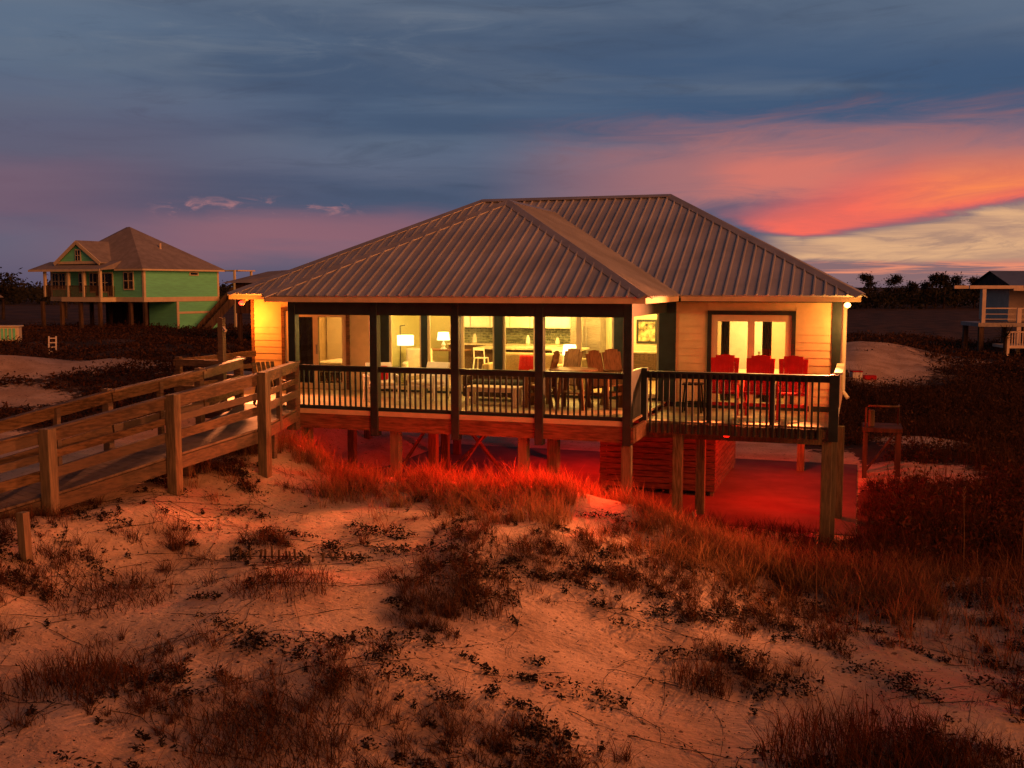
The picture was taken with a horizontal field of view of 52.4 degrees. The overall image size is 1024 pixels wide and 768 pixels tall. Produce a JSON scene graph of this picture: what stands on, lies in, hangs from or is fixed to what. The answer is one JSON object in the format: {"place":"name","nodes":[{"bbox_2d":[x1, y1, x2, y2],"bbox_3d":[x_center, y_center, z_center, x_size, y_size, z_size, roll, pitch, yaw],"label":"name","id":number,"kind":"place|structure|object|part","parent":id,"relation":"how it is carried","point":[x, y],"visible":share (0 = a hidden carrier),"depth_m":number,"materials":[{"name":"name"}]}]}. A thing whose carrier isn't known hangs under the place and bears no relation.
{"place":"outdoors","nodes":[
{"label":"outdoors","id":0,"kind":"place"},
{"bbox_2d":[0,287,1023,767],"bbox_3d":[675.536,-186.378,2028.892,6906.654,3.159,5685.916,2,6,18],"label":"ground","id":1,"kind":"structure","parent":0,"point":[70,727],"depth_m":13.10,"materials":[{"name":"sand"}]},
{"bbox_2d":[0,325,23,341],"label":"utility box","id":2,"kind":"object","parent":1,"relation":"on","point":[13,331],"visible":0.76,"depth_m":69.64,"materials":[{"name":"green"}]},
{"bbox_2d":[0,267,28,318],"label":"pine tree","id":3,"kind":"object","parent":1,"relation":"on","point":[6,292],"visible":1,"depth_m":134.31,"materials":[{"name":"green plant"}]},
{"bbox_2d":[16,511,32,562],"bbox_3d":[-6.681,2.292,14.284,0.165,1.078,0.120,2,6,18],"label":"stub post","id":4,"kind":"object","parent":1,"relation":"on","point":[24,533],"visible":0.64,"depth_m":14.22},
{"bbox_2d":[48,336,56,352],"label":"ladder stand","id":5,"kind":"object","parent":1,"relation":"on","point":[55,338],"visible":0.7,"depth_m":61.14,"materials":[{"name":"white paint"}]},
{"bbox_2d":[34,274,77,317],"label":"pine tree","id":6,"kind":"object","parent":1,"relation":"on","point":[66,305],"visible":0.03,"depth_m":139.49,"materials":[{"name":"green plant"}]},
{"bbox_2d":[0,640,144,703],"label":"grass clump","id":7,"kind":"object","parent":1,"relation":"on","point":[27,679],"visible":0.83,"depth_m":11.06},
{"bbox_2d":[29,561,178,619],"bbox_3d":[-5.436,2.669,13.822,1.941,0.430,2.119,-2,6,-18],"label":"grass clump","id":8,"kind":"object","parent":1,"relation":"on","point":[111,595],"visible":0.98,"depth_m":13.75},
{"bbox_2d":[0,345,251,429],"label":"bank scrub","id":9,"kind":"object","parent":1,"relation":"on","point":[117,369],"visible":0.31,"depth_m":34.65,"materials":[{"name":"brown plant"}]},
{"bbox_2d":[28,227,254,329],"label":"mint house","id":10,"kind":"structure","parent":1,"relation":"on","point":[129,275],"depth_m":95.24,"materials":[{"name":"wood"}]},
{"bbox_2d":[52,273,58,289],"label":"window","id":11,"kind":"structure","parent":10,"relation":"in","point":[55,276],"depth_m":97.35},
{"bbox_2d":[59,273,65,289],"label":"window","id":12,"kind":"structure","parent":10,"relation":"in","point":[62,276],"depth_m":96.88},
{"bbox_2d":[75,249,80,261],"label":"window","id":13,"kind":"structure","parent":10,"relation":"in","point":[77,251],"depth_m":94.36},
{"bbox_2d":[78,272,86,292],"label":"window","id":14,"kind":"structure","parent":10,"relation":"in","point":[79,274],"depth_m":95.61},
{"bbox_2d":[89,272,96,292],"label":"window","id":15,"kind":"structure","parent":10,"relation":"in","point":[92,281],"depth_m":94.81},
{"bbox_2d":[95,272,98,296],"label":"window","id":16,"kind":"structure","parent":10,"relation":"in","point":[96,275],"depth_m":94.49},
{"bbox_2d":[102,272,108,292],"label":"window","id":17,"kind":"structure","parent":10,"relation":"in","point":[104,274],"depth_m":93.92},
{"bbox_2d":[108,272,113,296],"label":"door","id":18,"kind":"structure","parent":10,"relation":"in","point":[110,276],"depth_m":93.58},
{"bbox_2d":[123,271,133,289],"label":"window","id":19,"kind":"structure","parent":10,"relation":"in","point":[128,276],"depth_m":92.37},
{"bbox_2d":[189,272,198,275],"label":"window","id":20,"kind":"structure","parent":10,"relation":"in","point":[190,273],"depth_m":96.39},
{"bbox_2d":[0,357,299,517],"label":"boardwalk ramp","id":21,"kind":"structure","parent":1,"relation":"on","point":[172,453],"depth_m":17.84,"materials":[{"name":"brown wood"}]},
{"bbox_2d":[217,318,227,413],"bbox_3d":[-6.370,0.054,23.065,0.247,3.037,0.171,2,6,18],"label":"post","id":22,"kind":"object","parent":1,"relation":"on","point":[221,328],"visible":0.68,"depth_m":22.98,"materials":[{"name":"brown wood"}]},
{"bbox_2d":[223,270,286,342],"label":"dark house","id":23,"kind":"structure","parent":1,"relation":"on","point":[239,283],"depth_m":73.84,"materials":[{"name":"brown"}]},
{"bbox_2d":[156,675,365,767],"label":"grass clump","id":24,"kind":"object","parent":1,"relation":"on","point":[264,739],"visible":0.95,"depth_m":9.94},
{"bbox_2d":[213,557,340,602],"bbox_3d":[-3.152,2.608,13.934,1.597,0.357,1.589,2,6,18],"label":"grass clump","id":25,"kind":"object","parent":1,"relation":"on","point":[279,581],"visible":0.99,"depth_m":13.90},
{"bbox_2d":[225,546,372,562],"bbox_3d":[-3.150,2.595,15.367,2.200,0.368,0.257,0,5,-1],"label":"sand fence","id":26,"kind":"object","parent":1,"relation":"on","point":[323,557],"visible":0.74,"depth_m":15.38,"materials":[{"name":"brown wood"}]},
{"bbox_2d":[305,466,379,503],"bbox_3d":[-3.174,1.843,19.490,1.498,0.604,1.562,-2,6,-23],"label":"grass clump","id":27,"kind":"object","parent":1,"relation":"on","point":[344,490],"visible":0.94,"depth_m":19.38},
{"bbox_2d":[408,553,523,623],"bbox_3d":[-0.650,2.709,13.909,1.686,0.623,1.668,-1,5,-10],"label":"grass clump","id":28,"kind":"object","parent":1,"relation":"on","point":[468,594],"visible":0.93,"depth_m":13.87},
{"bbox_2d":[0,277,979,308],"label":"wood","id":29,"kind":"object","parent":1,"relation":"on","point":[877,299],"visible":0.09,"depth_m":243.26,"materials":[{"name":"green plant"}]},
{"bbox_2d":[0,320,1023,401],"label":"field scrub","id":30,"kind":"object","parent":1,"relation":"on","point":[126,330],"visible":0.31,"depth_m":67.81,"materials":[{"name":"brown plant"}]},
{"bbox_2d":[0,457,1023,767],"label":"creeping vine","id":31,"kind":"object","parent":1,"relation":"on","point":[414,645],"visible":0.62,"depth_m":12.99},
{"bbox_2d":[0,456,1023,767],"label":"sand debris","id":32,"kind":"object","parent":1,"relation":"on","point":[422,638],"visible":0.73,"depth_m":12.77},
{"bbox_2d":[1,456,1022,767],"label":"vine leaves","id":33,"kind":"object","parent":1,"relation":"on","point":[415,654],"visible":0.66,"depth_m":12.82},
{"bbox_2d":[0,457,1023,767],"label":"leaf litter","id":34,"kind":"object","parent":1,"relation":"on","point":[908,677],"visible":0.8,"depth_m":12.90,"materials":[{"name":"plant"}]},
{"bbox_2d":[173,194,867,542],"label":"beach house","id":35,"kind":"structure","parent":1,"relation":"on","point":[688,277],"depth_m":23.12,"materials":[{"name":"beige"}]},
{"bbox_2d":[252,361,285,403],"bbox_3d":[-5.493,-0.006,23.708,0.660,0.971,0.770,-5,7,-41],"label":"slatted chair","id":36,"kind":"object","parent":35,"relation":"on","point":[263,368],"visible":0.23,"depth_m":23.89,"materials":[{"name":"brown wood"}]},
{"bbox_2d":[299,317,312,382],"bbox_3d":[-5.483,-0.917,27.595,0.730,1.930,0.072,2,6,18],"label":"curtain","id":37,"kind":"object","parent":35,"relation":"hanging from","point":[306,338],"visible":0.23,"depth_m":27.57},
{"bbox_2d":[285,311,346,388],"bbox_3d":[-5.134,-0.894,27.222,1.806,2.014,0.125,2,6,18],"label":"sliding door","id":38,"kind":"structure","parent":35,"relation":"in","point":[316,347],"depth_m":27.18,"materials":[{"name":"white glass"}]},
{"bbox_2d":[320,358,342,381],"bbox_3d":[-4.389,-0.649,29.449,2.090,1.150,1.700,2,6,18],"label":"bed","id":39,"kind":"object","parent":35,"relation":"on","point":[338,361],"visible":0.02,"depth_m":28.89,"materials":[{"name":"fabric"}]},
{"bbox_2d":[363,362,398,401],"bbox_3d":[-3.104,-0.055,24.668,0.780,0.860,0.820,-2,6,-16],"label":"porch armchair","id":40,"kind":"object","parent":35,"relation":"on","point":[388,364],"visible":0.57,"depth_m":24.45,"materials":[{"name":"white paint"}]},
{"bbox_2d":[381,366,387,379],"bbox_3d":[-3.119,-0.267,24.673,0.380,0.340,0.120,2,6,18],"label":"cushion","id":41,"kind":"object","parent":40,"relation":"on","point":[386,375],"visible":0.26,"depth_m":24.60,"materials":[{"name":"red fabric"}]},
{"bbox_2d":[396,325,413,385],"bbox_3d":[-2.910,-0.774,28.093,0.525,1.652,0.445,2,6,18],"label":"floor lamp","id":42,"kind":"object","parent":35,"relation":"on","point":[405,340],"visible":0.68,"depth_m":27.87,"materials":[{"name":"fabric"}]},
{"bbox_2d":[389,315,420,389],"bbox_3d":[-2.694,-0.873,26.428,0.900,2.036,0.070,2,6,18],"label":"window","id":43,"kind":"structure","parent":35,"relation":"in","point":[390,316],"depth_m":26.49,"materials":[{"name":"white glass"}]},
{"bbox_2d":[402,348,433,384],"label":"arm chair","id":44,"kind":"object","parent":35,"relation":"on","point":[412,357],"visible":0.32,"depth_m":28.72,"materials":[{"name":"white fabric"}]},
{"bbox_2d":[406,362,449,400],"bbox_3d":[-1.958,-0.069,24.820,0.780,0.860,0.820,3,6,30],"label":"porch armchair","id":45,"kind":"object","parent":35,"relation":"on","point":[438,364],"visible":0.53,"depth_m":24.81,"materials":[{"name":"fabric"}]},
{"bbox_2d":[432,348,470,368],"bbox_3d":[-2.102,-0.689,31.960,1.600,0.760,0.600,2,6,18],"label":"writing desk","id":46,"kind":"object","parent":35,"relation":"on","point":[467,353],"visible":0.36,"depth_m":31.78,"materials":[{"name":"brown wood"}]},
{"bbox_2d":[437,332,449,348],"bbox_3d":[-2.102,-1.328,31.900,0.400,0.520,0.394,2,6,18],"label":"table lamp","id":47,"kind":"object","parent":46,"relation":"on","point":[443,336],"visible":0.99,"depth_m":31.75,"materials":[{"name":"fabric"}]},
{"bbox_2d":[427,316,493,391],"bbox_3d":[-1.265,-0.828,25.952,1.795,2.036,0.070,2,6,18],"label":"window","id":48,"kind":"structure","parent":35,"relation":"in","point":[428,317],"depth_m":25.95,"materials":[{"name":"white glass"}]},
{"bbox_2d":[472,347,488,368],"bbox_3d":[-0.886,-0.586,29.919,0.455,0.943,0.455,2,6,18],"label":"bar stool","id":49,"kind":"object","parent":35,"relation":"on","point":[478,358],"visible":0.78,"depth_m":29.79,"materials":[{"name":"white paint"}]},
{"bbox_2d":[464,384,522,407],"bbox_3d":[-0.406,0.272,23.434,1.240,0.440,0.565,2,6,18],"label":"coffee table","id":50,"kind":"object","parent":35,"relation":"on","point":[502,391],"visible":0.66,"depth_m":23.35,"materials":[{"name":"brown wood"}]},
{"bbox_2d":[462,375,545,397],"bbox_3d":[-0.149,-0.008,24.589,1.900,0.580,0.800,2,6,18],"label":"porch sofa","id":51,"kind":"object","parent":35,"relation":"on","point":[491,382],"visible":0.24,"depth_m":24.42,"materials":[{"name":"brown wood"}]},
{"bbox_2d":[447,327,569,368],"bbox_3d":[-0.056,-1.044,32.369,3.940,1.391,0.674,2,6,18],"label":"kitchen counter","id":52,"kind":"object","parent":35,"relation":"on","point":[488,338],"visible":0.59,"depth_m":32.51,"materials":[{"name":"white wood"}]},
{"bbox_2d":[472,334,476,342],"bbox_3d":[-1.168,-1.428,32.636,0.150,0.300,0.150,2,6,18],"label":"kitchen jar","id":53,"kind":"object","parent":52,"relation":"on","point":[474,339],"visible":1,"depth_m":32.59,"materials":[{"name":"ceramic"}]},
{"bbox_2d":[526,335,529,343],"bbox_3d":[0.492,-1.366,32.084,0.150,0.280,0.150,2,6,18],"label":"kitchen jar","id":54,"kind":"object","parent":52,"relation":"on","point":[527,339],"visible":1,"depth_m":32.04,"materials":[{"name":"ceramic"}]},
{"bbox_2d":[464,316,569,328],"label":"wall cabinets","id":55,"kind":"object","parent":35,"relation":"attached to","point":[517,322],"depth_m":32.16,"materials":[{"name":"white paint"}]},
{"bbox_2d":[482,352,562,369],"bbox_3d":[0.336,-0.385,27.436,2.120,0.840,0.850,2,6,18],"label":"lounge sofa","id":56,"kind":"object","parent":35,"relation":"on","point":[512,360],"visible":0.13,"depth_m":27.62,"materials":[{"name":"beige fabric"}]},
{"bbox_2d":[518,355,532,369],"bbox_3d":[0.416,-0.541,27.281,0.480,0.440,0.140,2,-12,18],"label":"throw pillow","id":57,"kind":"object","parent":56,"relation":"on","point":[525,362],"visible":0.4,"depth_m":27.23,"materials":[{"name":"red fabric"}]},
{"bbox_2d":[525,351,559,408],"bbox_3d":[0.658,-0.115,23.196,0.725,1.270,0.640,2,6,18],"label":"patio chair","id":58,"kind":"object","parent":35,"relation":"on","point":[555,359],"visible":0.45,"depth_m":23.06,"materials":[{"name":"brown wood"}]},
{"bbox_2d":[552,349,563,362],"bbox_3d":[1.342,-0.517,29.177,0.455,0.943,0.455,2,6,18],"label":"bar stool","id":59,"kind":"object","parent":35,"relation":"on","point":[559,350],"visible":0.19,"depth_m":28.94,"materials":[{"name":"white paint"}]},
{"bbox_2d":[503,317,613,396],"bbox_3d":[1.111,-0.754,25.160,2.795,2.036,0.070,2,6,18],"label":"window","id":60,"kind":"structure","parent":35,"relation":"in","point":[578,319],"depth_m":25.06,"materials":[{"name":"white glass"}]},
{"bbox_2d":[545,348,582,403],"bbox_3d":[1.188,-0.165,23.733,0.640,1.270,0.725,5,7,43],"label":"patio chair","id":61,"kind":"object","parent":35,"relation":"on","point":[572,357],"visible":0.31,"depth_m":23.84,"materials":[{"name":"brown wood"}]},
{"bbox_2d":[562,344,575,354],"bbox_3d":[1.527,-0.765,27.556,0.400,0.550,0.394,2,6,18],"label":"table lamp","id":62,"kind":"object","parent":35,"relation":"on","point":[566,347],"visible":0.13,"depth_m":27.41,"materials":[{"name":"white paint"}]},
{"bbox_2d":[557,358,587,390],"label":"club chair","id":63,"kind":"object","parent":35,"relation":"on","point":[584,362],"visible":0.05,"depth_m":26.18,"materials":[{"name":"beige fabric"}]},
{"bbox_2d":[550,367,597,410],"bbox_3d":[1.354,0.103,22.877,1.060,0.891,1.060,2,6,18],"label":"patio table","id":64,"kind":"object","parent":35,"relation":"on","point":[582,369],"visible":0.81,"depth_m":22.70,"materials":[{"name":"brown wood"}]},
{"bbox_2d":[570,317,605,367],"bbox_3d":[2.291,-1.159,31.396,0.920,1.800,0.814,2,6,18],"label":"refrigerator","id":65,"kind":"object","parent":35,"relation":"on","point":[593,333],"visible":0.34,"depth_m":31.01,"materials":[{"name":"grey metal"}]},
{"bbox_3d":[1.962,-1.398,31.111,0.451,1.230,0.109,2,6,18],"label":"door","id":66,"kind":"part","parent":65,"relation":"part of","materials":[{"name":"metal"}]},
{"bbox_3d":[2.397,-1.384,30.966,0.451,1.230,0.109,2,6,18],"label":"door","id":67,"kind":"part","parent":65,"relation":"part of","materials":[{"name":"metal"}]},
{"bbox_2d":[585,350,622,408],"bbox_3d":[2.062,-0.107,23.112,0.640,1.270,0.725,-5,7,-43],"label":"patio chair","id":68,"kind":"object","parent":35,"relation":"on","point":[593,358],"visible":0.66,"depth_m":23.18,"materials":[{"name":"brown wood"}]},
{"bbox_2d":[602,349,633,406],"bbox_3d":[2.445,-0.145,23.515,0.640,1.270,0.725,-3,6,-31],"label":"patio chair","id":69,"kind":"object","parent":35,"relation":"on","point":[611,359],"visible":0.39,"depth_m":23.69,"materials":[{"name":"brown wood"}]},
{"bbox_2d":[633,351,656,380],"bbox_3d":[3.936,-0.520,29.841,1.000,0.820,0.400,2,6,18],"label":"console shelf","id":70,"kind":"object","parent":35,"relation":"on","point":[646,359],"visible":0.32,"depth_m":29.68,"materials":[{"name":"wood"}]},
{"bbox_2d":[636,319,656,343],"bbox_3d":[4.055,-1.579,31.271,0.640,0.720,0.036,2,6,18],"label":"framed picture","id":71,"kind":"object","parent":35,"relation":"attached to","point":[646,330],"visible":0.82,"depth_m":31.26,"materials":[{"name":"black paint"}]},
{"bbox_2d":[648,313,658,397],"bbox_3d":[3.045,-0.694,24.516,0.855,2.036,0.070,2,6,18],"label":"window","id":72,"kind":"structure","parent":35,"relation":"in","point":[653,395],"depth_m":24.34,"materials":[{"name":"glass"}]},
{"bbox_2d":[681,382,703,412],"bbox_3d":[4.049,0.304,23.261,0.455,0.652,0.400,2,6,18],"label":"side stool","id":73,"kind":"object","parent":35,"relation":"on","point":[701,396],"visible":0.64,"depth_m":23.15,"materials":[{"name":"black paint"}]},
{"bbox_2d":[720,321,729,400],"bbox_3d":[4.939,-0.582,24.124,0.190,1.950,0.072,2,6,18],"label":"curtain","id":74,"kind":"object","parent":35,"relation":"hanging from","point":[725,331],"visible":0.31,"depth_m":24.08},
{"bbox_2d":[711,354,739,418],"bbox_3d":[4.569,0.044,22.461,0.720,1.329,0.725,1,6,15],"label":"deck chair","id":75,"kind":"object","parent":35,"relation":"on","point":[728,363],"visible":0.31,"depth_m":22.67,"materials":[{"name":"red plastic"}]},
{"bbox_2d":[729,321,762,368],"bbox_3d":[6.091,-0.881,27.098,0.840,2.050,0.108,2,6,18],"label":"closet door","id":76,"kind":"structure","parent":35,"relation":"in","point":[738,338],"depth_m":27.11,"materials":[{"name":"white paint"}]},
{"bbox_2d":[711,315,791,404],"bbox_3d":[5.443,-0.506,23.730,1.776,2.134,0.075,2,6,18],"label":"sliding door","id":77,"kind":"structure","parent":35,"relation":"in","point":[751,319],"depth_m":23.64,"materials":[{"name":"white glass"}]},
{"bbox_2d":[733,369,783,395],"bbox_3d":[6.423,-0.312,25.856,2.090,1.150,1.700,0,5,-1],"label":"bed","id":78,"kind":"object","parent":35,"relation":"on","point":[776,371],"depth_m":25.10,"materials":[{"name":"fabric"}]},
{"bbox_2d":[743,355,774,415],"bbox_3d":[5.264,0.066,22.229,0.720,1.329,0.725,2,6,20],"label":"deck chair","id":79,"kind":"object","parent":35,"relation":"on","point":[760,364],"visible":0.48,"depth_m":22.44,"materials":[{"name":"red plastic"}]},
{"bbox_2d":[762,322,771,401],"bbox_3d":[5.830,-0.554,23.827,0.210,1.950,0.072,2,6,18],"label":"curtain","id":80,"kind":"object","parent":35,"relation":"hanging from","point":[766,337],"visible":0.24,"depth_m":23.78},
{"bbox_2d":[776,356,807,420],"bbox_3d":[5.935,0.087,22.006,0.720,1.329,0.725,2,6,16],"label":"deck chair","id":81,"kind":"object","parent":35,"relation":"on","point":[795,364],"visible":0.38,"depth_m":22.20,"materials":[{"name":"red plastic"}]},
{"bbox_2d":[809,382,810,420],"bbox_3d":[6.253,0.335,21.792,0.052,0.865,0.154,1,6,14],"label":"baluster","id":82,"kind":"object","parent":35,"relation":"on","point":[809,401],"visible":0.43,"depth_m":21.78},
{"bbox_2d":[488,483,582,524],"bbox_3d":[0.328,2.045,17.742,1.571,0.636,1.463,-4,7,-40],"label":"grass clump","id":83,"kind":"object","parent":1,"relation":"on","point":[531,509],"visible":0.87,"depth_m":17.59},
{"bbox_2d":[454,736,634,767],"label":"grass clump","id":84,"kind":"object","parent":1,"relation":"on","point":[531,762],"visible":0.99,"depth_m":9.97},
{"bbox_2d":[357,444,856,535],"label":"concrete slab","id":85,"kind":"structure","parent":1,"relation":"on","point":[774,489],"depth_m":26.76,"materials":[{"name":"concrete"}]},
{"bbox_2d":[692,510,701,552],"bbox_3d":[2.968,2.429,16.632,0.190,0.832,0.024,2,6,18],"label":"grass stalk","id":86,"kind":"object","parent":1,"relation":"on","point":[697,526],"depth_m":16.61,"materials":[{"name":"brown plant"}]},
{"bbox_2d":[661,638,736,699],"bbox_3d":[2.184,3.341,12.129,0.951,0.488,1.006,2,6,18],"label":"grass clump","id":87,"kind":"object","parent":1,"relation":"on","point":[698,679],"visible":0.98,"depth_m":12.12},
{"bbox_2d":[814,533,818,619],"bbox_3d":[4.176,2.676,14.325,0.069,1.311,0.024,2,6,18],"label":"grass stalk","id":88,"kind":"object","parent":1,"relation":"on","point":[816,576],"depth_m":14.31,"materials":[{"name":"brown plant"}]},
{"bbox_2d":[619,490,1023,674],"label":"shoulder grass","id":89,"kind":"structure","parent":1,"relation":"on","point":[971,577],"depth_m":15.64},
{"bbox_2d":[845,370,876,379],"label":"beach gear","id":90,"kind":"object","parent":1,"relation":"on","point":[858,373],"visible":0.51,"depth_m":46.02,"materials":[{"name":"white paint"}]},
{"bbox_2d":[733,680,991,767],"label":"grass clump","id":91,"kind":"object","parent":1,"relation":"on","point":[866,752],"visible":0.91,"depth_m":10.26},
{"bbox_2d":[857,271,879,308],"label":"pine tree","id":92,"kind":"object","parent":1,"relation":"on","point":[867,279],"visible":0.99,"depth_m":242.82,"materials":[{"name":"green plant"}]},
{"bbox_2d":[862,404,902,477],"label":"equipment platform","id":93,"kind":"structure","parent":1,"relation":"on","point":[895,429],"depth_m":27.82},
{"bbox_2d":[751,367,1023,578],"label":"hollow grass","id":94,"kind":"structure","parent":1,"relation":"on","point":[857,440],"depth_m":28.91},
{"bbox_2d":[883,274,906,303],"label":"pine tree","id":95,"kind":"object","parent":1,"relation":"on","point":[897,278],"visible":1,"depth_m":243.57,"materials":[{"name":"green plant"}]},
{"bbox_2d":[776,348,1023,577],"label":"scrub thicket","id":96,"kind":"object","parent":1,"relation":"on","point":[1006,505],"visible":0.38,"depth_m":29.92,"materials":[{"name":"brown plant"}]},
{"bbox_2d":[905,280,918,308],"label":"pine tree","id":97,"kind":"object","parent":1,"relation":"on","point":[912,286],"visible":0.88,"depth_m":243.44,"materials":[{"name":"green plant"}]},
{"bbox_2d":[919,280,934,308],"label":"pine tree","id":98,"kind":"object","parent":1,"relation":"on","point":[926,285],"visible":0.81,"depth_m":243.97,"materials":[{"name":"green plant"}]},
{"bbox_2d":[924,272,946,305],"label":"pine tree","id":99,"kind":"object","parent":1,"relation":"on","point":[935,277],"visible":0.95,"depth_m":243.53,"materials":[{"name":"green plant"}]},
{"bbox_2d":[934,271,952,307],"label":"pine tree","id":100,"kind":"object","parent":1,"relation":"on","point":[947,278],"visible":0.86,"depth_m":243.20,"materials":[{"name":"green plant"}]},
{"bbox_2d":[872,716,1023,767],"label":"grass clump","id":101,"kind":"object","parent":1,"relation":"on","point":[979,761],"visible":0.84,"depth_m":9.95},
{"bbox_2d":[945,272,965,307],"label":"pine tree","id":102,"kind":"object","parent":1,"relation":"on","point":[955,280],"visible":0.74,"depth_m":243.59,"materials":[{"name":"green plant"}]},
{"bbox_2d":[962,487,965,573],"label":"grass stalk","id":103,"kind":"object","parent":1,"relation":"on","point":[964,538],"depth_m":16.32,"materials":[{"name":"brown plant"}]},
{"bbox_2d":[965,276,979,307],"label":"pine tree","id":104,"kind":"object","parent":1,"relation":"on","point":[971,280],"visible":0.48,"depth_m":244.11,"materials":[{"name":"green plant"}]},
{"bbox_2d":[954,271,1023,355],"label":"pale house","id":105,"kind":"structure","parent":1,"relation":"on","point":[1002,297],"depth_m":79.01,"materials":[{"name":"grey paint"}]},
{"bbox_2d":[994,324,1019,354],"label":"palm bush","id":106,"kind":"object","parent":1,"relation":"on","point":[1005,335],"visible":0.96,"depth_m":72.96,"materials":[{"name":"green plant"}]},
{"bbox_2d":[1020,499,1023,576],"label":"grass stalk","id":107,"kind":"object","parent":1,"relation":"on","point":[1022,547],"depth_m":16.61,"materials":[{"name":"brown plant"}]},
{"bbox_2d":[0,444,1023,767],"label":"dune grass","id":108,"kind":"structure","parent":0,"point":[524,542],"depth_m":13.04,"materials":[{"name":"plant"}]},
{"bbox_2d":[0,0,1023,287],"label":"sky","id":109,"kind":"structure","parent":0,"point":[848,138],"materials":[{"name":"blue"}]},
{"bbox_2d":[475,345,589,368],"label":"kitchen island","id":110,"kind":"structure","parent":0,"point":[488,349],"depth_m":30.26,"materials":[{"name":"stone"}]},
{"bbox_2d":[134,424,962,647],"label":"tall grass","id":111,"kind":"structure","parent":0,"point":[468,486],"depth_m":17.86,"materials":[{"name":"plant"}]},
{"bbox_2d":[609,467,1023,574],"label":"edge grass","id":112,"kind":"structure","parent":0,"point":[872,533],"depth_m":21.39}
]}

